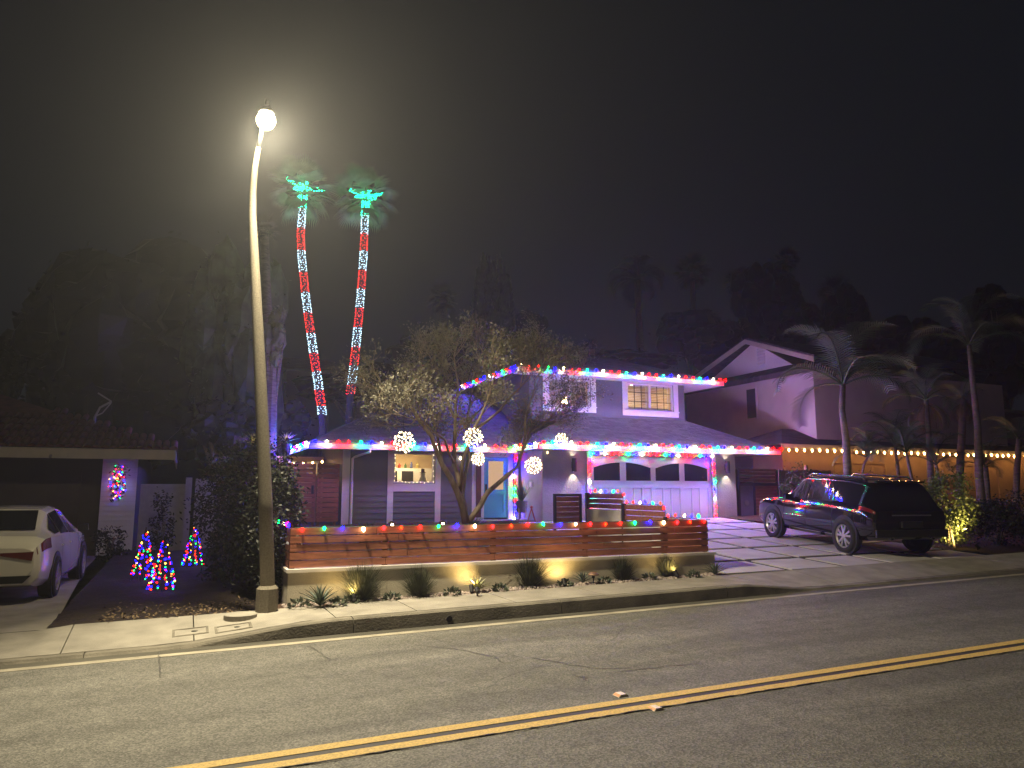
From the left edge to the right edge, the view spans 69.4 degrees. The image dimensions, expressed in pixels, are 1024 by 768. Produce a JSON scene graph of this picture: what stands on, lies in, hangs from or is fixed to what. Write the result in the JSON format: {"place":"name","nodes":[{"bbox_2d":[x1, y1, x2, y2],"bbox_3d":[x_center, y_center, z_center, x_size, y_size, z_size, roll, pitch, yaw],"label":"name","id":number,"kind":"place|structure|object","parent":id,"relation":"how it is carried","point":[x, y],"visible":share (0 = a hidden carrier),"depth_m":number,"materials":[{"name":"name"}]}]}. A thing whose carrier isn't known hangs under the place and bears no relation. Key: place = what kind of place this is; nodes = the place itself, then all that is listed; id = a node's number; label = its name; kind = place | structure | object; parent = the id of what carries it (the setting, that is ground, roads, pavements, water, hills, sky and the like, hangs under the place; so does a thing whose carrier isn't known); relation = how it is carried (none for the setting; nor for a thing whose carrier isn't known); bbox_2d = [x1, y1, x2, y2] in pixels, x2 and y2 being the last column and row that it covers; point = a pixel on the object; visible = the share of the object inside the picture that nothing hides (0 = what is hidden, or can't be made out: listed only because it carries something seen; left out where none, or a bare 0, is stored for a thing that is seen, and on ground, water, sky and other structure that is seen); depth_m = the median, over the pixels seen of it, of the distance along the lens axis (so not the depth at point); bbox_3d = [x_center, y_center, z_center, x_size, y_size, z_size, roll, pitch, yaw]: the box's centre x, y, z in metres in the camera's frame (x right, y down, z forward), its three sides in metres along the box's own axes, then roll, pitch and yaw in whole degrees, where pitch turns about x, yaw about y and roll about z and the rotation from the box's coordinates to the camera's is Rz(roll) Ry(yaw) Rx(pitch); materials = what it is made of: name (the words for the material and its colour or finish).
{"place":"outdoors","nodes":[
{"label":"outdoors","id":0,"kind":"place"},
{"bbox_2d":[0,556,95,632],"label":"driveway","id":1,"kind":"structure","parent":0,"point":[25,609],"depth_m":11.11,"materials":[{"name":"concrete"}]},
{"bbox_2d":[0,505,88,597],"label":"parked car","id":2,"kind":"object","parent":1,"relation":"on","point":[43,549],"visible":0.98,"depth_m":11.97,"materials":[{"name":"white paint"}]},
{"bbox_2d":[0,394,178,560],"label":"house","id":3,"kind":"structure","parent":0,"point":[71,484],"depth_m":19.81,"materials":[{"name":"white paint"}]},
{"bbox_2d":[0,471,81,527],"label":"garage door","id":4,"kind":"structure","parent":3,"relation":"in","point":[59,490],"depth_m":19.58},
{"bbox_2d":[108,464,130,501],"bbox_3d":[-10.639,2.689,20.042,0.563,1.059,0.293,4,-9,-24],"label":"light swag","id":5,"kind":"object","parent":3,"relation":"attached to","point":[116,492],"visible":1,"depth_m":20.02,"materials":[{"name":"multicoloured plastic"}]},
{"bbox_2d":[47,545,281,627],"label":"neighbour soil","id":6,"kind":"structure","parent":0,"point":[109,586],"depth_m":12.31,"materials":[{"name":"soil"}]},
{"bbox_2d":[89,520,129,562],"bbox_3d":[-10.118,4.022,18.651,0.970,1.178,0.948,4,-9,-24],"label":"shrub","id":7,"kind":"object","parent":6,"relation":"on","point":[112,551],"visible":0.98,"depth_m":18.54,"materials":[{"name":"green plant"}]},
{"bbox_2d":[129,527,156,580],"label":"light tree","id":8,"kind":"object","parent":6,"relation":"on","point":[145,540],"visible":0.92,"depth_m":13.89,"materials":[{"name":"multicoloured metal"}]},
{"bbox_2d":[145,486,176,553],"bbox_3d":[-9.193,3.821,19.448,0.760,2.238,0.757,4,-9,-24],"label":"shrub","id":9,"kind":"object","parent":6,"relation":"on","point":[158,542],"visible":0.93,"depth_m":19.40,"materials":[{"name":"green plant"}]},
{"bbox_2d":[147,536,175,591],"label":"light tree","id":10,"kind":"object","parent":6,"relation":"on","point":[163,555],"visible":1,"depth_m":12.56,"materials":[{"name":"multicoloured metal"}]},
{"bbox_2d":[136,477,217,550],"bbox_3d":[-9.305,3.671,20.623,1.983,2.111,0.160,4,-9,-24],"label":"panel fence","id":11,"kind":"object","parent":6,"relation":"on","point":[181,493],"visible":0.45,"depth_m":20.56,"materials":[{"name":"paint"}]},
{"bbox_2d":[98,596,255,622],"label":"leaf litter","id":12,"kind":"object","parent":6,"relation":"on","point":[134,617],"visible":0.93,"depth_m":10.31,"materials":[{"name":"plant"}]},
{"bbox_2d":[176,432,257,580],"bbox_3d":[-5.415,2.396,14.209,1.879,3.553,1.840,4,-9,-24],"label":"hedge shrub","id":13,"kind":"object","parent":6,"relation":"on","point":[212,479],"visible":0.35,"depth_m":13.98,"materials":[{"name":"green plant"}]},
{"bbox_2d":[205,428,305,592],"bbox_3d":[-4.478,2.356,13.028,1.769,3.274,2.122,4,-9,-24],"label":"hedge shrub","id":14,"kind":"object","parent":6,"relation":"on","point":[231,543],"visible":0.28,"depth_m":12.94,"materials":[{"name":"green plant"}]},
{"bbox_2d":[231,449,309,596],"bbox_3d":[-3.884,2.411,11.945,1.200,2.888,1.810,4,-9,-24],"label":"hedge shrub","id":15,"kind":"object","parent":6,"relation":"on","point":[287,512],"visible":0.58,"depth_m":11.72,"materials":[{"name":"green plant"}]},
{"bbox_2d":[236,517,506,524],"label":"side yard","id":16,"kind":"structure","parent":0,"point":[315,523],"depth_m":24.45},
{"bbox_2d":[244,210,282,323],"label":"palm tree","id":17,"kind":"object","parent":16,"relation":"on","point":[265,241],"visible":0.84,"depth_m":26.38,"materials":[{"name":"green plant"}]},
{"bbox_2d":[256,456,323,521],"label":"patio wing","id":18,"kind":"structure","parent":16,"relation":"on","point":[314,460],"depth_m":25.36,"materials":[{"name":"wood"}]},
{"bbox_2d":[267,153,339,456],"bbox_3d":[-7.688,-1.720,26.585,2.748,13.860,2.740,4,-9,-24],"label":"palm tree","id":19,"kind":"object","parent":16,"relation":"on","point":[308,173],"visible":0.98,"depth_m":26.94,"materials":[{"name":"green plant"}]},
{"bbox_2d":[288,180,325,413],"bbox_3d":[-7.496,-3.248,26.938,1.807,8.722,0.369,4,-9,-24],"label":"string light","id":20,"kind":"object","parent":19,"relation":"attached to","point":[309,300],"visible":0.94,"depth_m":26.88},
{"bbox_2d":[331,160,398,423],"bbox_3d":[-5.696,-1.639,27.620,2.752,13.963,2.646,-3,-9,18],"label":"palm tree","id":21,"kind":"object","parent":16,"relation":"on","point":[364,180],"visible":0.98,"depth_m":27.97,"materials":[{"name":"green plant"}]},
{"bbox_2d":[295,522,652,560],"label":"front yard","id":22,"kind":"structure","parent":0,"point":[417,523],"depth_m":16.42,"materials":[{"name":"wood"}]},
{"bbox_2d":[287,463,339,524],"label":"wood gate","id":23,"kind":"structure","parent":22,"relation":"on","point":[326,477],"depth_m":21.65,"materials":[{"name":"red wood"}]},
{"bbox_2d":[327,302,612,523],"bbox_3d":[-0.717,0.549,15.637,7.082,4.719,3.480,8,-11,-44],"label":"olive tree","id":24,"kind":"object","parent":22,"relation":"on","point":[523,353],"visible":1,"depth_m":15.59,"materials":[{"name":"green plant"}]},
{"bbox_2d":[509,477,534,522],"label":"potted plant","id":25,"kind":"object","parent":22,"relation":"on","point":[521,505],"visible":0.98,"depth_m":22.60,"materials":[{"name":"green plant"}]},
{"bbox_2d":[553,494,581,529],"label":"garden gate","id":26,"kind":"structure","parent":22,"relation":"on","point":[564,512],"depth_m":18.23,"materials":[{"name":"wood"}]},
{"bbox_2d":[2,443,993,632],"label":"ground","id":27,"kind":"structure","parent":0,"point":[169,473],"depth_m":48.16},
{"bbox_2d":[1,231,284,470],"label":"tree","id":28,"kind":"object","parent":27,"relation":"on","point":[89,324],"visible":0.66,"depth_m":27.48,"materials":[{"name":"green plant"}]},
{"bbox_2d":[180,395,255,543],"bbox_3d":[-9.364,2.814,24.094,2.571,4.864,2.022,2,-8,-10],"label":"tree","id":29,"kind":"object","parent":27,"relation":"on","point":[211,424],"visible":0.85,"depth_m":23.78,"materials":[{"name":"green plant"}]},
{"bbox_2d":[174,235,292,495],"bbox_3d":[-10.377,-0.113,27.521,3.291,11.226,3.499,-3,-9,22],"label":"tree","id":30,"kind":"object","parent":27,"relation":"on","point":[216,353],"visible":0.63,"depth_m":26.75,"materials":[{"name":"green plant"}]},
{"bbox_2d":[263,305,286,488],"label":"tree","id":31,"kind":"object","parent":27,"relation":"on","point":[275,343],"visible":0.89,"depth_m":24.03,"materials":[{"name":"brown plant"}]},
{"bbox_2d":[276,399,316,453],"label":"tree","id":32,"kind":"object","parent":27,"relation":"on","point":[296,420],"visible":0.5,"depth_m":28.56,"materials":[{"name":"green plant"}]},
{"bbox_2d":[282,357,339,442],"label":"house","id":33,"kind":"structure","parent":27,"relation":"on","point":[291,390],"depth_m":47.10,"materials":[{"name":"grey"}]},
{"bbox_2d":[292,360,421,422],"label":"tree","id":34,"kind":"object","parent":27,"relation":"on","point":[332,392],"visible":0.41,"depth_m":41.37,"materials":[{"name":"green plant"}]},
{"bbox_2d":[385,329,476,392],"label":"tree","id":35,"kind":"object","parent":27,"relation":"on","point":[392,354],"visible":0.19,"depth_m":47.42,"materials":[{"name":"green plant"}]},
{"bbox_2d":[427,281,459,392],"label":"palm tree","id":36,"kind":"object","parent":27,"relation":"on","point":[442,306],"visible":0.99,"depth_m":64.28,"materials":[{"name":"green plant"}]},
{"bbox_2d":[470,251,515,375],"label":"cypress tree","id":37,"kind":"object","parent":27,"relation":"on","point":[494,286],"visible":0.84,"depth_m":57.41,"materials":[{"name":"green plant"}]},
{"bbox_2d":[276,551,716,603],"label":"retaining wall","id":38,"kind":"structure","parent":27,"relation":"on","point":[296,582],"depth_m":12.12,"materials":[{"name":"paint"}]},
{"bbox_2d":[288,520,707,568],"bbox_3d":[0.194,2.693,12.657,7.737,0.596,0.108,4,-9,-24],"label":"slat fence","id":39,"kind":"object","parent":38,"relation":"on","point":[385,554],"visible":0.99,"depth_m":12.33,"materials":[{"name":"wood"}]},
{"bbox_2d":[295,519,709,531],"bbox_3d":[0.274,2.413,12.632,7.710,0.103,0.068,4,-9,-24],"label":"string light","id":40,"kind":"object","parent":39,"relation":"attached to","point":[457,525],"visible":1,"depth_m":12.35,"materials":[{"name":"multicoloured"}]},
{"bbox_2d":[585,493,700,547],"bbox_3d":[2.809,3.211,16.313,0.170,1.595,4.565,4,-9,-24],"label":"stepped fence","id":41,"kind":"object","parent":38,"relation":"on","point":[606,514],"visible":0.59,"depth_m":16.99,"materials":[{"name":"brown wood"}]},
{"bbox_2d":[0,568,1023,665],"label":"kerb","id":42,"kind":"structure","parent":27,"relation":"on","point":[362,623],"depth_m":10.30,"materials":[{"name":"concrete"}]},
{"bbox_2d":[0,571,1023,669],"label":"gutter","id":43,"kind":"object","parent":27,"relation":"on","point":[346,635],"visible":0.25,"depth_m":9.90,"materials":[{"name":"concrete"}]},
{"bbox_2d":[276,353,780,524],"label":"house","id":44,"kind":"structure","parent":27,"relation":"on","point":[644,410],"depth_m":24.35,"materials":[{"name":"paint"}]},
{"bbox_2d":[395,468,431,480],"bbox_3d":[-3.687,3.577,25.223,1.900,1.390,0.630,4,-9,-24],"label":"kitchen cabinet","id":45,"kind":"object","parent":44,"relation":"on","point":[407,474],"visible":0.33,"depth_m":25.08,"materials":[{"name":"white paint"}]},
{"bbox_2d":[394,452,434,482],"bbox_3d":[-3.064,2.619,23.093,1.320,0.960,0.100,4,-9,-24],"label":"window","id":46,"kind":"structure","parent":44,"relation":"in","point":[418,453],"depth_m":23.11,"materials":[{"name":"glass"}]},
{"bbox_2d":[484,457,507,517],"bbox_3d":[-0.524,3.368,24.089,0.850,1.940,0.100,4,-9,-24],"label":"front door","id":47,"kind":"structure","parent":44,"relation":"in","point":[496,504],"depth_m":24.10,"materials":[{"name":"teal paint"}]},
{"bbox_2d":[548,377,589,406],"bbox_3d":[1.957,0.298,25.819,1.680,0.970,0.160,4,-9,-24],"label":"window","id":48,"kind":"structure","parent":44,"relation":"in","point":[553,381],"depth_m":25.79,"materials":[{"name":"white paint"}]},
{"bbox_2d":[627,383,672,411],"bbox_3d":[5.020,0.507,27.161,2.020,1.000,0.161,4,-9,-24],"label":"window","id":49,"kind":"structure","parent":44,"relation":"in","point":[648,390],"depth_m":27.19,"materials":[{"name":"glass"}]},
{"bbox_2d":[591,455,712,518],"bbox_3d":[4.701,3.564,24.679,4.800,2.280,0.075,4,-9,-24],"label":"garage door","id":50,"kind":"structure","parent":44,"relation":"in","point":[682,485],"depth_m":24.80,"materials":[{"name":"white paint"}]},
{"bbox_2d":[513,308,549,434],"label":"tree","id":51,"kind":"object","parent":27,"relation":"on","point":[542,320],"visible":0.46,"depth_m":58.24,"materials":[{"name":"green plant"}]},
{"bbox_2d":[576,348,680,369],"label":"tree","id":52,"kind":"object","parent":27,"relation":"on","point":[653,359],"visible":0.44,"depth_m":50.37,"materials":[{"name":"green plant"}]},
{"bbox_2d":[607,254,666,350],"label":"palm tree","id":53,"kind":"object","parent":27,"relation":"on","point":[637,273],"visible":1,"depth_m":70.37,"materials":[{"name":"green plant"}]},
{"bbox_2d":[670,248,713,374],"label":"palm tree","id":54,"kind":"object","parent":27,"relation":"on","point":[691,280],"visible":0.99,"depth_m":75.84,"materials":[{"name":"green plant"}]},
{"bbox_2d":[648,309,745,374],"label":"tree","id":55,"kind":"object","parent":27,"relation":"on","point":[698,340],"visible":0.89,"depth_m":58.48,"materials":[{"name":"green plant"}]},
{"bbox_2d":[728,258,801,340],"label":"tree","id":56,"kind":"object","parent":27,"relation":"on","point":[756,290],"visible":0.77,"depth_m":67.71,"materials":[{"name":"green plant"}]},
{"bbox_2d":[773,244,801,272],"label":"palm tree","id":57,"kind":"object","parent":27,"relation":"on","point":[786,265],"visible":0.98,"depth_m":89.69,"materials":[{"name":"green plant"}]},
{"bbox_2d":[772,290,826,345],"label":"tree","id":58,"kind":"object","parent":27,"relation":"on","point":[796,307],"visible":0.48,"depth_m":65.98,"materials":[{"name":"green plant"}]},
{"bbox_2d":[814,271,853,305],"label":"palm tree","id":59,"kind":"object","parent":27,"relation":"on","point":[836,282],"visible":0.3,"depth_m":77.02,"materials":[{"name":"green plant"}]},
{"bbox_2d":[684,338,1007,482],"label":"house","id":60,"kind":"structure","parent":27,"relation":"on","point":[743,402],"depth_m":31.83,"materials":[{"name":"paint"}]},
{"bbox_2d":[745,387,757,419],"bbox_3d":[10.423,0.852,32.172,0.039,1.382,0.659,4,-9,-24],"label":"window","id":61,"kind":"structure","parent":60,"relation":"in","point":[751,393],"depth_m":32.13,"materials":[{"name":"grey"}]},
{"bbox_2d":[1004,409,1023,455],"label":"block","id":62,"kind":"structure","parent":60,"relation":"on","point":[1011,414],"depth_m":36.36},
{"bbox_2d":[816,283,878,350],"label":"tree","id":63,"kind":"object","parent":27,"relation":"on","point":[845,304],"visible":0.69,"depth_m":63.62,"materials":[{"name":"green plant"}]},
{"bbox_2d":[872,314,989,383],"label":"tree","id":64,"kind":"object","parent":27,"relation":"on","point":[891,338],"visible":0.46,"depth_m":48.85,"materials":[{"name":"green plant"}]},
{"bbox_2d":[955,283,1023,409],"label":"tree","id":65,"kind":"object","parent":27,"relation":"on","point":[1003,354],"visible":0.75,"depth_m":48.74,"materials":[{"name":"green plant"}]},
{"bbox_2d":[278,572,734,608],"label":"gravel","id":66,"kind":"structure","parent":0,"point":[514,588],"depth_m":12.21,"materials":[{"name":"gravel"}]},
{"bbox_2d":[300,584,342,605],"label":"agave","id":67,"kind":"object","parent":66,"relation":"on","point":[319,597],"visible":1,"depth_m":10.55,"materials":[{"name":"green plant"}]},
{"bbox_2d":[332,559,390,602],"bbox_3d":[-2.271,2.979,11.175,1.140,0.753,1.172,-3,-9,22],"label":"grass clump","id":68,"kind":"object","parent":66,"relation":"on","point":[363,588],"visible":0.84,"depth_m":11.10,"materials":[{"name":"plant"}]},
{"bbox_2d":[393,564,440,598],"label":"grass clump","id":69,"kind":"object","parent":66,"relation":"on","point":[418,583],"visible":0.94,"depth_m":11.44,"materials":[{"name":"plant"}]},
{"bbox_2d":[509,551,555,587],"bbox_3d":[0.303,3.126,12.530,1.182,0.733,1.138,-5,-10,31],"label":"grass clump","id":70,"kind":"object","parent":66,"relation":"on","point":[531,574],"visible":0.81,"depth_m":12.38,"materials":[{"name":"plant"}]},
{"bbox_2d":[606,553,642,580],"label":"grass clump","id":71,"kind":"object","parent":66,"relation":"on","point":[622,571],"visible":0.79,"depth_m":13.04,"materials":[{"name":"plant"}]},
{"bbox_2d":[655,555,684,578],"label":"grass clump","id":72,"kind":"object","parent":66,"relation":"on","point":[667,569],"visible":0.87,"depth_m":13.45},
{"bbox_2d":[0,575,1023,767],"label":"road","id":73,"kind":"structure","parent":0,"point":[221,705],"depth_m":6.64,"materials":[{"name":"asphalt"}]},
{"bbox_2d":[0,573,1023,672],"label":"gutter lip","id":74,"kind":"object","parent":73,"relation":"on","point":[252,647],"visible":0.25,"depth_m":9.68,"materials":[{"name":"concrete"}]},
{"bbox_2d":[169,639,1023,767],"bbox_3d":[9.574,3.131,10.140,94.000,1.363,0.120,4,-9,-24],"label":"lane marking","id":75,"kind":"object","parent":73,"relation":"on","point":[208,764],"depth_m":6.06,"materials":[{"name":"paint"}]},
{"bbox_2d":[209,642,1023,767],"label":"lane marking","id":76,"kind":"object","parent":73,"relation":"on","point":[335,755],"depth_m":5.96,"materials":[{"name":"paint"}]},
{"bbox_2d":[276,649,1023,767],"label":"road marking line","id":77,"kind":"object","parent":73,"relation":"on","point":[624,712],"visible":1,"depth_m":5.98,"materials":[{"name":"paint"}]},
{"bbox_2d":[0,552,1023,658],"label":"sidewalk","id":78,"kind":"structure","parent":0,"point":[87,637],"depth_m":10.76,"materials":[{"name":"concrete"}]},
{"bbox_2d":[223,611,256,621],"bbox_3d":[-3.646,3.129,9.925,0.424,0.092,0.424,4,-9,-24],"label":"round cover","id":79,"kind":"object","parent":78,"relation":"on","point":[239,616],"visible":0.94,"depth_m":9.78,"materials":[{"name":"concrete"}]},
{"bbox_2d":[249,98,278,612],"bbox_3d":[-3.515,-0.436,10.586,0.664,7.499,0.663,4,-9,-24],"label":"street lamp","id":80,"kind":"object","parent":78,"relation":"on","point":[267,590],"visible":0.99,"depth_m":10.57,"materials":[{"name":"concrete"}]},
{"bbox_2d":[0,0,1023,432],"label":"sky","id":81,"kind":"structure","parent":0,"point":[879,141],"materials":[{"name":"black"}]},
{"bbox_2d":[518,518,980,574],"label":"driveway","id":82,"kind":"structure","parent":0,"point":[736,566],"depth_m":17.14,"materials":[{"name":"concrete"}]},
{"bbox_2d":[707,522,944,574],"bbox_3d":[5.557,4.072,19.599,7.950,0.606,9.570,4,-9,-24],"label":"driveway ribbon","id":83,"kind":"object","parent":82,"relation":"on","point":[795,546],"visible":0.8,"depth_m":17.07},
{"bbox_2d":[759,473,947,554],"bbox_3d":[8.284,3.158,18.623,2.260,1.810,4.930,2,-5,-12],"label":"parked car","id":84,"kind":"object","parent":83,"relation":"on","point":[849,514],"visible":0.99,"depth_m":16.85,"materials":[{"name":"black paint"}]},
{"bbox_2d":[726,512,1023,553],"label":"yard","id":85,"kind":"structure","parent":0,"point":[990,548],"depth_m":19.07,"materials":[{"name":"plant"}]},
{"bbox_2d":[735,468,778,522],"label":"side gate","id":86,"kind":"structure","parent":85,"relation":"on","point":[748,501],"depth_m":26.66,"materials":[{"name":"brown wood"}]},
{"bbox_2d":[775,460,818,496],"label":"shrub","id":87,"kind":"object","parent":85,"relation":"on","point":[792,481],"visible":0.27,"depth_m":24.19,"materials":[{"name":"green plant"}]},
{"bbox_2d":[778,465,830,495],"bbox_3d":[10.108,3.861,25.474,2.407,2.120,0.120,4,-9,-24],"label":"board fence","id":88,"kind":"object","parent":85,"relation":"on","point":[783,475],"visible":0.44,"depth_m":25.26,"materials":[{"name":"brown wood"}]},
{"bbox_2d":[772,321,916,474],"bbox_3d":[10.774,1.171,23.962,4.506,6.833,4.372,-3,-9,19],"label":"palm tree","id":89,"kind":"object","parent":85,"relation":"on","point":[840,366],"visible":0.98,"depth_m":24.01,"materials":[{"name":"green plant"}]},
{"bbox_2d":[832,427,899,475],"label":"palm tree","id":90,"kind":"object","parent":85,"relation":"on","point":[867,439],"visible":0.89,"depth_m":25.98,"materials":[{"name":"green plant"}]},
{"bbox_2d":[746,429,1023,523],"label":"garage wing","id":91,"kind":"structure","parent":85,"relation":"on","point":[794,440],"depth_m":29.77,"materials":[{"name":"wood"}]},
{"bbox_2d":[834,463,884,477],"bbox_3d":[13.791,4.368,29.274,2.800,2.400,0.055,4,-9,-24],"label":"garage door","id":92,"kind":"structure","parent":91,"relation":"in","point":[878,469],"depth_m":29.50,"materials":[{"name":"beige paint"}]},
{"bbox_2d":[944,466,998,509],"bbox_3d":[19.871,4.752,31.941,3.500,2.400,0.055,4,-9,-24],"label":"garage door","id":93,"kind":"structure","parent":91,"relation":"in","point":[967,469],"depth_m":32.00,"materials":[{"name":"beige paint"}]},
{"bbox_2d":[853,409,937,478],"bbox_3d":[13.652,2.841,26.281,3.077,4.056,2.601,4,-9,-24],"label":"palm tree","id":94,"kind":"object","parent":85,"relation":"on","point":[899,423],"visible":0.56,"depth_m":26.32,"materials":[{"name":"green plant"}]},
{"bbox_2d":[863,419,948,480],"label":"palm tree","id":95,"kind":"object","parent":85,"relation":"on","point":[907,442],"visible":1,"depth_m":24.45,"materials":[{"name":"green plant"}]},
{"bbox_2d":[881,363,959,493],"bbox_3d":[14.622,2.011,25.952,2.493,5.702,2.632,0,-8,2],"label":"palm tree","id":96,"kind":"object","parent":85,"relation":"on","point":[926,404],"visible":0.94,"depth_m":26.02,"materials":[{"name":"green plant"}]},
{"bbox_2d":[894,432,974,497],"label":"palm tree","id":97,"kind":"object","parent":85,"relation":"on","point":[942,459],"visible":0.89,"depth_m":25.30,"materials":[{"name":"green plant"}]},
{"bbox_2d":[923,460,988,551],"bbox_3d":[10.983,3.074,18.574,2.086,2.315,1.502,10,-13,-49],"label":"shrub","id":98,"kind":"object","parent":85,"relation":"on","point":[956,515],"visible":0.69,"depth_m":18.37,"materials":[{"name":"green plant"}]},
{"bbox_2d":[939,377,984,503],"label":"palm tree","id":99,"kind":"object","parent":85,"relation":"on","point":[964,408],"visible":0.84,"depth_m":27.25,"materials":[{"name":"green plant"}]},
{"bbox_2d":[904,292,1023,522],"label":"palm tree","id":100,"kind":"object","parent":85,"relation":"on","point":[970,334],"visible":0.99,"depth_m":25.22,"materials":[{"name":"green plant"}]},
{"bbox_2d":[952,442,1013,519],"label":"palm tree","id":101,"kind":"object","parent":85,"relation":"on","point":[986,475],"visible":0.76,"depth_m":25.62,"materials":[{"name":"green plant"}]},
{"bbox_2d":[959,493,1023,546],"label":"shrub","id":102,"kind":"object","parent":85,"relation":"on","point":[996,511],"visible":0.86,"depth_m":18.63,"materials":[{"name":"green plant"}]},
{"bbox_2d":[983,416,1023,515],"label":"palm tree","id":103,"kind":"object","parent":85,"relation":"on","point":[1017,467],"visible":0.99,"depth_m":28.09,"materials":[{"name":"green plant"}]},
{"bbox_2d":[986,487,1023,540],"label":"shrub","id":104,"kind":"object","parent":85,"relation":"on","point":[1014,532],"visible":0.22,"depth_m":20.82,"materials":[{"name":"green plant"}]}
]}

